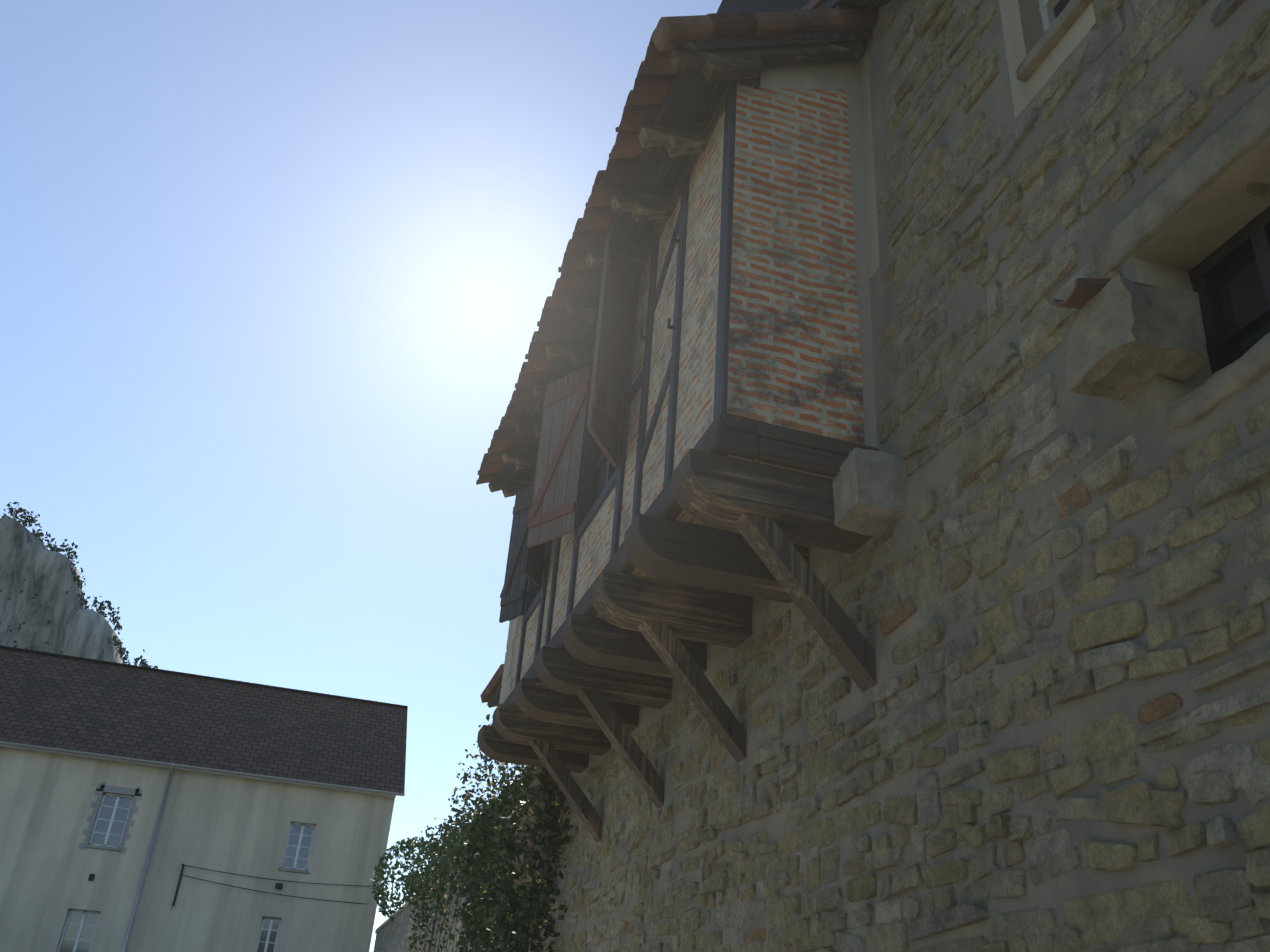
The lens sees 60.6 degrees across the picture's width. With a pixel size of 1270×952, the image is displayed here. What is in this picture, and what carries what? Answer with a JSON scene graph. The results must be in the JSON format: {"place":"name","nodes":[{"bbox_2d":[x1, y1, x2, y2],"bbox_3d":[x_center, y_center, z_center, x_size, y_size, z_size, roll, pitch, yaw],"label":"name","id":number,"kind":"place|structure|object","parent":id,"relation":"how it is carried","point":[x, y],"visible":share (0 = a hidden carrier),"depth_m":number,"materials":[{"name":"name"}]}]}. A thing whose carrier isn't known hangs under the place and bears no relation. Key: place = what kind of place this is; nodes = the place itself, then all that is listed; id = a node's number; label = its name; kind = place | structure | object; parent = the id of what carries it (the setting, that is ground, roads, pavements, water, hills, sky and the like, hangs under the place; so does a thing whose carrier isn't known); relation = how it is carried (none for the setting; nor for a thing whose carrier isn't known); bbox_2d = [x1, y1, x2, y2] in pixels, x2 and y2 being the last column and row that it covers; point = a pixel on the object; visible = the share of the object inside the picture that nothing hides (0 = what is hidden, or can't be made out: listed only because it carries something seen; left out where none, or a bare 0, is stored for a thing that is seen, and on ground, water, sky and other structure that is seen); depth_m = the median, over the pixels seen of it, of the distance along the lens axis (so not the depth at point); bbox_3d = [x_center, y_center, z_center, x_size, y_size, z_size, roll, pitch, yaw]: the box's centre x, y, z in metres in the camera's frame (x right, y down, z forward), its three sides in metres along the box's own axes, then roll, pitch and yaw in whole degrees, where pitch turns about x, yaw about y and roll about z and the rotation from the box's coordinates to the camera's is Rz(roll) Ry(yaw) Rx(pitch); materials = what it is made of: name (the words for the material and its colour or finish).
{"place":"outdoors","nodes":[
{"label":"outdoors","id":0,"kind":"place"},
{"bbox_2d":[0,515,122,662],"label":"cliff rock","id":1,"kind":"object","parent":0,"point":[74,627],"depth_m":377.35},
{"bbox_2d":[0,502,157,668],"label":"cliff scrub leaves","id":2,"kind":"object","parent":1,"relation":"on","point":[76,577],"depth_m":387.85,"materials":[{"name":"green"}]},
{"bbox_2d":[0,747,394,951],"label":"building facade","id":3,"kind":"structure","parent":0,"point":[233,825],"depth_m":33.31,"materials":[{"name":"paint"}]},
{"bbox_2d":[57,909,100,951],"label":"window frame","id":4,"kind":"object","parent":3,"relation":"in","point":[85,912],"depth_m":31.85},
{"bbox_2d":[60,911,98,951],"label":"window glass","id":5,"kind":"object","parent":4,"relation":"in","point":[71,932],"depth_m":31.85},
{"bbox_2d":[78,782,142,853],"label":"building window quoins","id":6,"kind":"object","parent":3,"relation":"attached to","point":[102,787],"depth_m":33.34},
{"bbox_2d":[89,793,133,847],"bbox_3d":[-16.057,10.578,33.349,0.900,1.570,0.049,12,-29,-13],"label":"window frame","id":7,"kind":"object","parent":3,"relation":"in","point":[115,807],"depth_m":33.34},
{"bbox_2d":[91,795,131,845],"bbox_3d":[-16.065,10.589,33.371,0.900,1.570,0.001,12,-29,-13],"label":"window glass","id":8,"kind":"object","parent":7,"relation":"in","point":[102,826],"depth_m":33.37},
{"bbox_2d":[122,765,173,951],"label":"downspout","id":9,"kind":"object","parent":3,"relation":"attached to","point":[147,860],"depth_m":32.88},
{"bbox_2d":[0,648,407,792],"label":"building roof tiles","id":10,"kind":"object","parent":3,"relation":"on","point":[76,705],"depth_m":36.95,"materials":[{"name":"tile"}]},
{"bbox_2d":[0,744,395,797],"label":"building eave board","id":11,"kind":"object","parent":10,"relation":"attached to","point":[188,769],"depth_m":34.31,"materials":[{"name":"white paint"}]},
{"bbox_2d":[0,741,404,795],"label":"rain gutter","id":12,"kind":"object","parent":11,"relation":"attached to","point":[194,767],"depth_m":34.09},
{"bbox_2d":[255,916,281,951],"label":"window frame","id":13,"kind":"object","parent":3,"relation":"in","point":[269,932],"depth_m":33.26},
{"bbox_2d":[257,919,279,951],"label":"window glass","id":14,"kind":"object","parent":13,"relation":"in","point":[264,933],"depth_m":33.27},
{"bbox_2d":[182,865,370,904],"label":"power cables","id":15,"kind":"object","parent":3,"relation":"attached to","point":[278,880],"depth_m":33.60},
{"bbox_2d":[281,822,315,869],"bbox_3d":[-10.704,11.803,34.596,0.800,1.420,0.049,12,-29,-13],"label":"window frame","id":16,"kind":"object","parent":3,"relation":"in","point":[296,858],"depth_m":34.60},
{"bbox_2d":[283,824,313,868],"bbox_3d":[-10.712,11.814,34.618,0.800,1.420,0.001,12,-29,-13],"label":"window glass","id":17,"kind":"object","parent":16,"relation":"in","point":[294,841],"depth_m":34.62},
{"bbox_2d":[0,645,407,708],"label":"roof ridge","id":18,"kind":"structure","parent":0,"point":[195,675],"depth_m":39.99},
{"bbox_2d":[0,0,721,951],"label":"sky","id":19,"kind":"structure","parent":0,"point":[277,277],"materials":[{"name":"blue"}]},
{"bbox_2d":[427,793,487,860],"bbox_3d":[-3.917,10.091,27.853,2.901,3.812,2.896,12,-29,-13],"label":"garden tree","id":20,"kind":"object","parent":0,"point":[458,831],"depth_m":27.76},
{"bbox_2d":[425,783,557,951],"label":"wall plant stems","id":21,"kind":"object","parent":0,"point":[430,943],"depth_m":15.34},
{"bbox_2d":[480,664,503,702],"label":"tile fragments","id":22,"kind":"object","parent":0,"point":[491,687],"depth_m":11.71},
{"bbox_2d":[441,775,572,951],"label":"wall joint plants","id":23,"kind":"object","parent":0,"point":[509,905],"depth_m":10.50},
{"bbox_2d":[512,766,562,892],"bbox_3d":[-0.982,3.257,11.264,0.380,1.965,1.046,12,-29,-13],"label":"ivy","id":24,"kind":"object","parent":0,"point":[536,781],"depth_m":10.93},
{"bbox_2d":[499,71,677,477],"bbox_3d":[-0.536,-1.261,8.964,0.050,0.035,5.995,12,-29,-13],"label":"bay roof lath","id":25,"kind":"object","parent":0,"point":[600,246],"depth_m":7.96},
{"bbox_2d":[510,95,736,692],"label":"infill wall","id":26,"kind":"structure","parent":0,"point":[695,401],"depth_m":6.94,"materials":[{"name":"paint"}]},
{"bbox_2d":[610,273,639,558],"bbox_3d":[-0.017,-0.467,7.752,0.128,2.385,0.100,12,-29,-13],"label":"bay post","id":27,"kind":"object","parent":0,"point":[623,445],"depth_m":7.65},
{"bbox_2d":[530,75,759,483],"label":"roof beam","id":28,"kind":"structure","parent":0,"point":[714,113],"depth_m":7.27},
{"bbox_2d":[631,236,659,522],"bbox_3d":[0.122,-0.671,7.358,0.128,2.385,0.090,12,-29,-13],"label":"bay post","id":29,"kind":"object","parent":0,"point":[644,396],"depth_m":7.29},
{"bbox_2d":[640,357,670,462],"bbox_3d":[0.180,-0.412,6.867,0.102,0.500,0.610,12,-29,-13],"label":"diagonal timber brace","id":30,"kind":"object","parent":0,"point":[655,415],"depth_m":6.84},
{"bbox_2d":[651,211,679,311],"bbox_3d":[0.259,-1.464,7.440,0.102,0.500,0.610,12,-29,-13],"label":"diagonal timber brace","id":31,"kind":"object","parent":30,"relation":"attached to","point":[663,273],"depth_m":7.42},
{"bbox_2d":[663,176,689,487],"bbox_3d":[0.312,-0.952,6.816,0.128,2.385,0.090,12,-29,-13],"label":"bay post","id":32,"kind":"object","parent":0,"point":[672,402],"depth_m":6.72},
{"bbox_2d":[500,40,866,477],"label":"roof boards","id":33,"kind":"object","parent":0,"point":[691,95],"depth_m":7.57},
{"bbox_2d":[476,28,676,484],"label":"bay roof tiles","id":34,"kind":"object","parent":33,"relation":"on","point":[647,94],"depth_m":8.00,"materials":[{"name":"tile"}]},
{"bbox_2d":[488,471,532,497],"bbox_3d":[-0.904,-0.026,11.613,1.266,0.719,0.134,12,-29,-13],"label":"rafter end","id":35,"kind":"object","parent":34,"relation":"attached to","point":[510,486],"depth_m":11.36,"materials":[{"name":"brown wood"}]},
{"bbox_2d":[510,637,516,674],"bbox_3d":[-1.081,1.170,10.987,0.185,2.467,0.495,12,-29,-13],"label":"timber beam","id":36,"kind":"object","parent":34,"relation":"attached to","point":[513,655],"depth_m":10.47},
{"bbox_2d":[501,641,513,686],"bbox_3d":[-1.156,1.864,10.687,0.212,0.368,0.360,12,-29,-13],"label":"bay quoin","id":37,"kind":"object","parent":36,"relation":"attached to","point":[507,664],"depth_m":10.61,"materials":[{"name":"stone"}]},
{"bbox_2d":[506,617,518,649],"bbox_3d":[-1.110,1.496,10.811,0.212,0.378,0.500,12,-29,-13],"label":"bay quoin","id":38,"kind":"object","parent":36,"relation":"attached to","point":[513,629],"depth_m":10.74,"materials":[{"name":"stone"}]},
{"bbox_2d":[499,485,532,622],"bbox_3d":[-1.121,0.737,10.571,0.032,1.400,0.354,26,-35,-35],"label":"shutter leaf","id":39,"kind":"object","parent":34,"relation":"attached to","point":[514,609],"depth_m":10.47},
{"bbox_2d":[500,498,531,606],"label":"bay shutter bars","id":40,"kind":"object","parent":39,"relation":"attached to","point":[517,595],"depth_m":10.52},
{"bbox_2d":[502,444,537,470],"bbox_3d":[-0.704,-0.307,11.065,1.250,0.723,0.134,12,-29,-13],"label":"rafter end","id":41,"kind":"object","parent":34,"relation":"attached to","point":[523,458],"depth_m":10.80,"materials":[{"name":"brown wood"}]},
{"bbox_2d":[514,578,534,687],"bbox_3d":[-0.948,0.905,10.401,0.128,2.385,0.090,12,-29,-13],"label":"bay post","id":42,"kind":"object","parent":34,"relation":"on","point":[530,591],"depth_m":10.06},
{"bbox_2d":[515,415,542,438],"bbox_3d":[-0.512,-0.602,10.522,1.255,0.699,0.124,12,-29,-13],"label":"rafter end","id":43,"kind":"object","parent":34,"relation":"attached to","point":[534,424],"depth_m":10.24,"materials":[{"name":"brown wood"}]},
{"bbox_2d":[522,432,546,587],"bbox_3d":[-0.843,0.286,9.705,0.031,1.397,0.354,-5,-30,17],"label":"window shutter","id":44,"kind":"object","parent":34,"relation":"attached to","point":[532,571],"depth_m":9.44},
{"bbox_2d":[533,540,551,661],"bbox_3d":[-0.713,0.559,9.732,0.128,2.385,0.090,12,-29,-13],"label":"bay post","id":45,"kind":"object","parent":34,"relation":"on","point":[542,600],"depth_m":9.40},
{"bbox_2d":[544,537,560,645],"bbox_3d":[-0.593,0.383,9.393,0.128,2.385,0.090,12,-29,-13],"label":"bay post","id":46,"kind":"object","parent":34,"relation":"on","point":[552,592],"depth_m":9.03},
{"bbox_2d":[527,363,592,547],"bbox_3d":[-0.618,-0.186,9.036,0.544,1.575,0.031,-21,-37,38],"label":"shutter leaf","id":47,"kind":"object","parent":34,"relation":"attached to","point":[564,487],"depth_m":8.95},
{"bbox_2d":[527,379,589,527],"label":"bay shutter bars","id":48,"kind":"object","parent":47,"relation":"attached to","point":[560,511],"depth_m":9.00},
{"bbox_2d":[545,338,595,366],"bbox_3d":[-0.132,-1.174,9.425,1.266,0.694,0.120,12,-29,-13],"label":"rafter end","id":49,"kind":"object","parent":34,"relation":"attached to","point":[578,353],"depth_m":9.18,"materials":[{"name":"brown wood"}]},
{"bbox_2d":[566,297,599,323],"bbox_3d":[0.071,-1.456,8.879,1.244,0.694,0.114,12,-29,-13],"label":"rafter end","id":50,"kind":"object","parent":34,"relation":"attached to","point":[589,308],"depth_m":8.61,"materials":[{"name":"brown wood"}]},
{"bbox_2d":[577,467,617,538],"bbox_3d":[-0.226,0.220,8.031,0.124,0.090,1.100,12,-29,-13],"label":"bay rail","id":51,"kind":"object","parent":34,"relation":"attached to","point":[598,503],"depth_m":7.98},
{"bbox_2d":[586,439,600,515],"bbox_3d":[-0.305,-0.257,8.864,0.058,1.530,0.060,12,-29,-13],"label":"bay window frame","id":52,"kind":"object","parent":51,"relation":"on","point":[593,484],"depth_m":8.69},
{"bbox_2d":[587,241,631,466],"bbox_3d":[-0.170,-0.880,7.705,0.031,1.576,0.544,-5,-30,17],"label":"window shutter","id":53,"kind":"object","parent":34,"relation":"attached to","point":[613,308],"depth_m":7.63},
{"bbox_2d":[593,259,631,446],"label":"bay shutter bars","id":54,"kind":"object","parent":53,"relation":"attached to","point":[604,416],"depth_m":7.61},
{"bbox_2d":[585,243,646,274],"bbox_3d":[0.257,-1.734,8.324,1.259,0.712,0.136,12,-29,-13],"label":"rafter end","id":55,"kind":"object","parent":34,"relation":"on","point":[631,260],"depth_m":8.09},
{"bbox_2d":[627,369,642,403],"bbox_3d":[0.059,-0.616,7.579,0.124,0.080,0.370,12,-29,-13],"label":"bay rail","id":56,"kind":"object","parent":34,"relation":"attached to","point":[635,388],"depth_m":7.56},
{"bbox_2d":[610,187,675,221],"bbox_3d":[0.453,-2.019,7.777,1.253,0.708,0.131,12,-29,-13],"label":"rafter end","id":57,"kind":"object","parent":34,"relation":"attached to","point":[649,204],"depth_m":7.53,"materials":[{"name":"brown wood"}]},
{"bbox_2d":[638,121,708,157],"bbox_3d":[0.645,-2.308,7.231,1.255,0.696,0.128,12,-29,-13],"label":"rafter end","id":58,"kind":"object","parent":34,"relation":"attached to","point":[682,139],"depth_m":6.98,"materials":[{"name":"brown wood"}]},
{"bbox_2d":[669,40,864,81],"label":"roof beam","id":59,"kind":"structure","parent":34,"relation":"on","point":[725,64],"depth_m":6.54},
{"bbox_2d":[663,30,872,49],"bbox_3d":[0.839,-2.716,6.652,1.380,0.720,0.020,12,-29,-13],"label":"bay roof verge board","id":60,"kind":"object","parent":59,"relation":"attached to","point":[733,41],"depth_m":6.62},
{"bbox_2d":[652,8,877,50],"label":"bay roof verge tiles","id":61,"kind":"object","parent":60,"relation":"on","point":[673,28],"depth_m":6.54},
{"bbox_2d":[727,87,864,444],"bbox_3d":[0.963,-1.526,6.292,0.840,2.992,0.001,12,-29,-13],"label":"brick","id":62,"kind":"object","parent":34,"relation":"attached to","point":[794,352],"depth_m":6.08,"materials":[{"name":"brick"}]},
{"bbox_2d":[737,59,859,90],"bbox_3d":[1.041,-2.559,6.850,0.840,0.640,0.001,12,-29,-13],"label":"bay render","id":63,"kind":"object","parent":62,"relation":"on","point":[830,75],"depth_m":6.86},
{"bbox_2d":[859,50,879,280],"bbox_3d":[1.414,-1.918,6.576,0.004,1.775,0.129,12,-29,-13],"label":"bay junction render strip","id":64,"kind":"object","parent":62,"relation":"attached to","point":[870,184],"depth_m":6.53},
{"bbox_2d":[817,0,890,10],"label":"roof tiles","id":65,"kind":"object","parent":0,"point":[877,5],"depth_m":6.90,"materials":[{"name":"brown tile"}]},
{"bbox_2d":[552,0,1269,951],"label":"mortar wall","id":66,"kind":"structure","parent":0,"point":[1201,44],"depth_m":4.44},
{"bbox_2d":[493,704,610,755],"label":"support beam","id":67,"kind":"structure","parent":66,"relation":"attached to","point":[514,724],"depth_m":9.51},
{"bbox_2d":[529,740,602,842],"bbox_3d":[-0.599,2.753,9.426,0.724,0.804,0.140,12,-29,-13],"label":"diagonal brace","id":68,"kind":"object","parent":66,"relation":"attached to","point":[570,788],"depth_m":9.41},
{"bbox_2d":[534,646,672,708],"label":"support beam","id":69,"kind":"structure","parent":66,"relation":"attached to","point":[563,671],"depth_m":8.12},
{"bbox_2d":[576,688,664,808],"bbox_3d":[-0.106,2.029,8.024,0.724,0.799,0.140,12,-29,-13],"label":"diagonal brace","id":70,"kind":"object","parent":66,"relation":"attached to","point":[625,744],"depth_m":8.01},
{"bbox_2d":[591,569,752,647],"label":"support beam","id":71,"kind":"structure","parent":66,"relation":"attached to","point":[681,611],"depth_m":6.82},
{"bbox_2d":[638,620,745,762],"bbox_3d":[0.356,1.347,6.707,0.724,0.798,0.140,12,-29,-13],"label":"diagonal brace","id":72,"kind":"object","parent":66,"relation":"attached to","point":[712,707],"depth_m":6.69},
{"bbox_2d":[671,448,872,553],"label":"support beam","id":73,"kind":"structure","parent":66,"relation":"attached to","point":[718,490],"depth_m":5.42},
{"bbox_2d":[597,455,832,618],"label":"floorboards","id":74,"kind":"structure","parent":73,"relation":"on","point":[685,516],"depth_m":6.07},
{"bbox_2d":[477,725,588,772],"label":"bay floor beam","id":75,"kind":"structure","parent":74,"relation":"attached to","point":[493,744],"depth_m":10.12,"materials":[{"name":"brown wood"}]},
{"bbox_2d":[515,678,639,732],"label":"bay floor beam","id":76,"kind":"structure","parent":74,"relation":"attached to","point":[539,700],"depth_m":8.80,"materials":[{"name":"brown wood"}]},
{"bbox_2d":[490,427,759,725],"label":"bay beam","id":77,"kind":"structure","parent":74,"relation":"on","point":[723,441],"depth_m":5.93,"materials":[{"name":"brown wood"}]},
{"bbox_2d":[492,412,755,722],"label":"bay sill","id":78,"kind":"structure","parent":77,"relation":"on","point":[734,422],"depth_m":5.69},
{"bbox_2d":[566,363,593,617],"bbox_3d":[-0.374,0.060,8.770,0.128,2.385,0.100,12,-29,-13],"label":"bay post","id":79,"kind":"object","parent":78,"relation":"on","point":[585,480],"depth_m":8.60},
{"bbox_2d":[713,83,736,420],"bbox_3d":[0.558,-1.313,6.118,0.128,2.385,0.127,12,-29,-13],"label":"bay post","id":80,"kind":"object","parent":78,"relation":"on","point":[722,341],"depth_m":6.01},
{"bbox_2d":[562,613,706,678],"bbox_3d":[0.136,1.236,7.647,1.292,0.257,0.271,12,-29,-13],"label":"wooden corbel","id":81,"kind":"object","parent":74,"relation":"attached to","point":[596,641],"depth_m":7.48,"materials":[{"name":"brown wood"}]},
{"bbox_2d":[624,513,808,603],"bbox_3d":[0.608,0.508,6.244,1.332,0.255,0.276,12,-29,-13],"label":"wooden corbel","id":82,"kind":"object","parent":74,"relation":"attached to","point":[690,554],"depth_m":6.09,"materials":[{"name":"brown wood"}]},
{"bbox_2d":[757,437,847,477],"bbox_3d":[0.907,-0.031,5.610,0.670,0.122,0.250,12,-29,-13],"label":"bay under beam side","id":83,"kind":"object","parent":74,"relation":"on","point":[798,457],"depth_m":5.47,"materials":[{"name":"brown wood"}]},
{"bbox_2d":[755,421,878,455],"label":"bay sill","id":84,"kind":"structure","parent":83,"relation":"on","point":[802,438],"depth_m":5.53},
{"bbox_2d":[734,513,876,691],"bbox_3d":[0.839,0.635,5.335,0.724,0.800,0.140,12,-29,-13],"label":"diagonal support brace","id":85,"kind":"object","parent":66,"relation":"attached to","point":[815,602],"depth_m":5.32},
{"bbox_2d":[846,82,876,447],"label":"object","id":86,"kind":"object","parent":66,"relation":"attached to","point":[859,218],"depth_m":6.25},
{"bbox_2d":[832,447,905,535],"bbox_3d":[1.172,0.083,5.409,0.314,0.340,0.307,12,-29,-13],"label":"stone corbel","id":87,"kind":"object","parent":66,"relation":"attached to","point":[868,491],"depth_m":5.30,"materials":[{"name":"stone"}]},
{"bbox_2d":[999,0,1032,118],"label":"window frame","id":88,"kind":"object","parent":66,"relation":"attached to","point":[1016,53],"depth_m":5.10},
{"bbox_2d":[1018,0,1043,53],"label":"window reveal","id":89,"kind":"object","parent":66,"relation":"attached to","point":[1032,24],"depth_m":5.13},
{"bbox_2d":[1039,0,1054,31],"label":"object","id":90,"kind":"object","parent":89,"relation":"attached to","point":[1048,15],"depth_m":5.14,"materials":[{"name":"white paint"}]},
{"bbox_2d":[1016,0,1093,81],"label":"window sill","id":91,"kind":"structure","parent":66,"relation":"attached to","point":[1052,36],"depth_m":4.75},
{"bbox_2d":[1030,2,1096,98],"bbox_3d":[1.854,-1.871,4.731,0.004,0.200,0.430,12,-29,-13],"label":"window render","id":92,"kind":"object","parent":66,"relation":"attached to","point":[1085,22],"depth_m":4.70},
{"bbox_2d":[1061,274,1207,400],"bbox_3d":[1.728,-0.470,3.792,0.326,0.306,0.361,12,-29,-13],"label":"stone corbel","id":93,"kind":"object","parent":66,"relation":"attached to","point":[1121,335],"depth_m":3.69,"materials":[{"name":"stone"}]},
{"bbox_2d":[1052,278,1157,308],"bbox_3d":[1.677,-0.621,3.862,0.350,0.108,0.170,12,-29,-13],"label":"stone sink spout","id":94,"kind":"object","parent":93,"relation":"on","point":[1084,291],"depth_m":3.79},
{"bbox_2d":[1092,81,1269,277],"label":"window lintel","id":95,"kind":"structure","parent":66,"relation":"attached to","point":[1235,136],"depth_m":3.73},
{"bbox_2d":[1133,137,1269,410],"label":"window reveal","id":96,"kind":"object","parent":95,"relation":"attached to","point":[1225,207],"depth_m":3.79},
{"bbox_2d":[1192,275,1233,374],"bbox_3d":[2.071,-0.467,3.853,0.062,0.670,0.055,12,-29,-13],"label":"window frame","id":97,"kind":"object","parent":96,"relation":"attached to","point":[1220,353],"depth_m":3.87,"materials":[{"name":"brown wood"}]},
{"bbox_2d":[1215,249,1269,360],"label":"window glass","id":98,"kind":"object","parent":97,"relation":"in","point":[1240,289],"depth_m":3.81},
{"bbox_2d":[1222,304,1269,343],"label":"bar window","id":99,"kind":"structure","parent":97,"relation":"attached to","point":[1247,325],"depth_m":3.74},
{"bbox_2d":[1188,206,1269,283],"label":"window frame","id":100,"kind":"object","parent":96,"relation":"attached to","point":[1228,253],"depth_m":3.87,"materials":[{"name":"brown wood"}]},
{"bbox_2d":[1247,213,1269,310],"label":"window frame","id":101,"kind":"object","parent":96,"relation":"attached to","point":[1259,232],"depth_m":3.70,"materials":[{"name":"brown wood"}]},
{"bbox_2d":[1164,332,1269,428],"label":"window sill","id":102,"kind":"structure","parent":66,"relation":"attached to","point":[1250,366],"depth_m":3.39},
{"label":"ground","id":103,"kind":"structure","parent":0,"visible":0},
{"bbox_2d":[373,771,569,951],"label":"garden wall","id":104,"kind":"structure","parent":103,"relation":"on","point":[391,936],"depth_m":17.85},
{"bbox_2d":[375,855,465,932],"bbox_3d":[-3.384,7.407,19.603,0.680,0.080,20.250,12,-29,-13],"label":"garden wall coping","id":105,"kind":"object","parent":104,"relation":"on","point":[394,915],"depth_m":23.56,"materials":[{"name":"stone"}]},
{"bbox_2d":[371,836,449,921],"bbox_3d":[-5.164,9.389,25.184,1.917,1.944,3.044,12,-29,-13],"label":"tree foliage","id":106,"kind":"object","parent":105,"relation":"on","point":[383,897],"depth_m":24.80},
{"bbox_2d":[437,714,546,862],"bbox_3d":[-1.433,3.873,14.184,1.272,1.621,6.754,12,-29,-13],"label":"wall shrub","id":107,"kind":"object","parent":105,"relation":"on","point":[517,769],"depth_m":14.90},
{"bbox_2d":[455,766,556,951],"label":"wall ivy leaves","id":108,"kind":"object","parent":104,"relation":"attached to","point":[488,833],"depth_m":12.62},
{"bbox_2d":[392,816,469,908],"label":"wall shrub leaves","id":109,"kind":"object","parent":108,"relation":"attached to","point":[437,843],"depth_m":19.20,"materials":[{"name":"green plant"}]},
{"bbox_2d":[406,828,469,951],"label":"wall ivy leaves","id":110,"kind":"object","parent":108,"relation":"attached to","point":[440,888],"depth_m":17.28,"materials":[{"name":"green plant"}]},
{"bbox_2d":[436,704,539,940],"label":"dead shrub leaves","id":111,"kind":"object","parent":108,"relation":"attached to","point":[445,908],"depth_m":14.72,"materials":[{"name":"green plant"}]},
{"bbox_2d":[717,0,809,12],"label":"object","id":112,"kind":"object","parent":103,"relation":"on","point":[754,6],"depth_m":11.48,"materials":[{"name":"black"}]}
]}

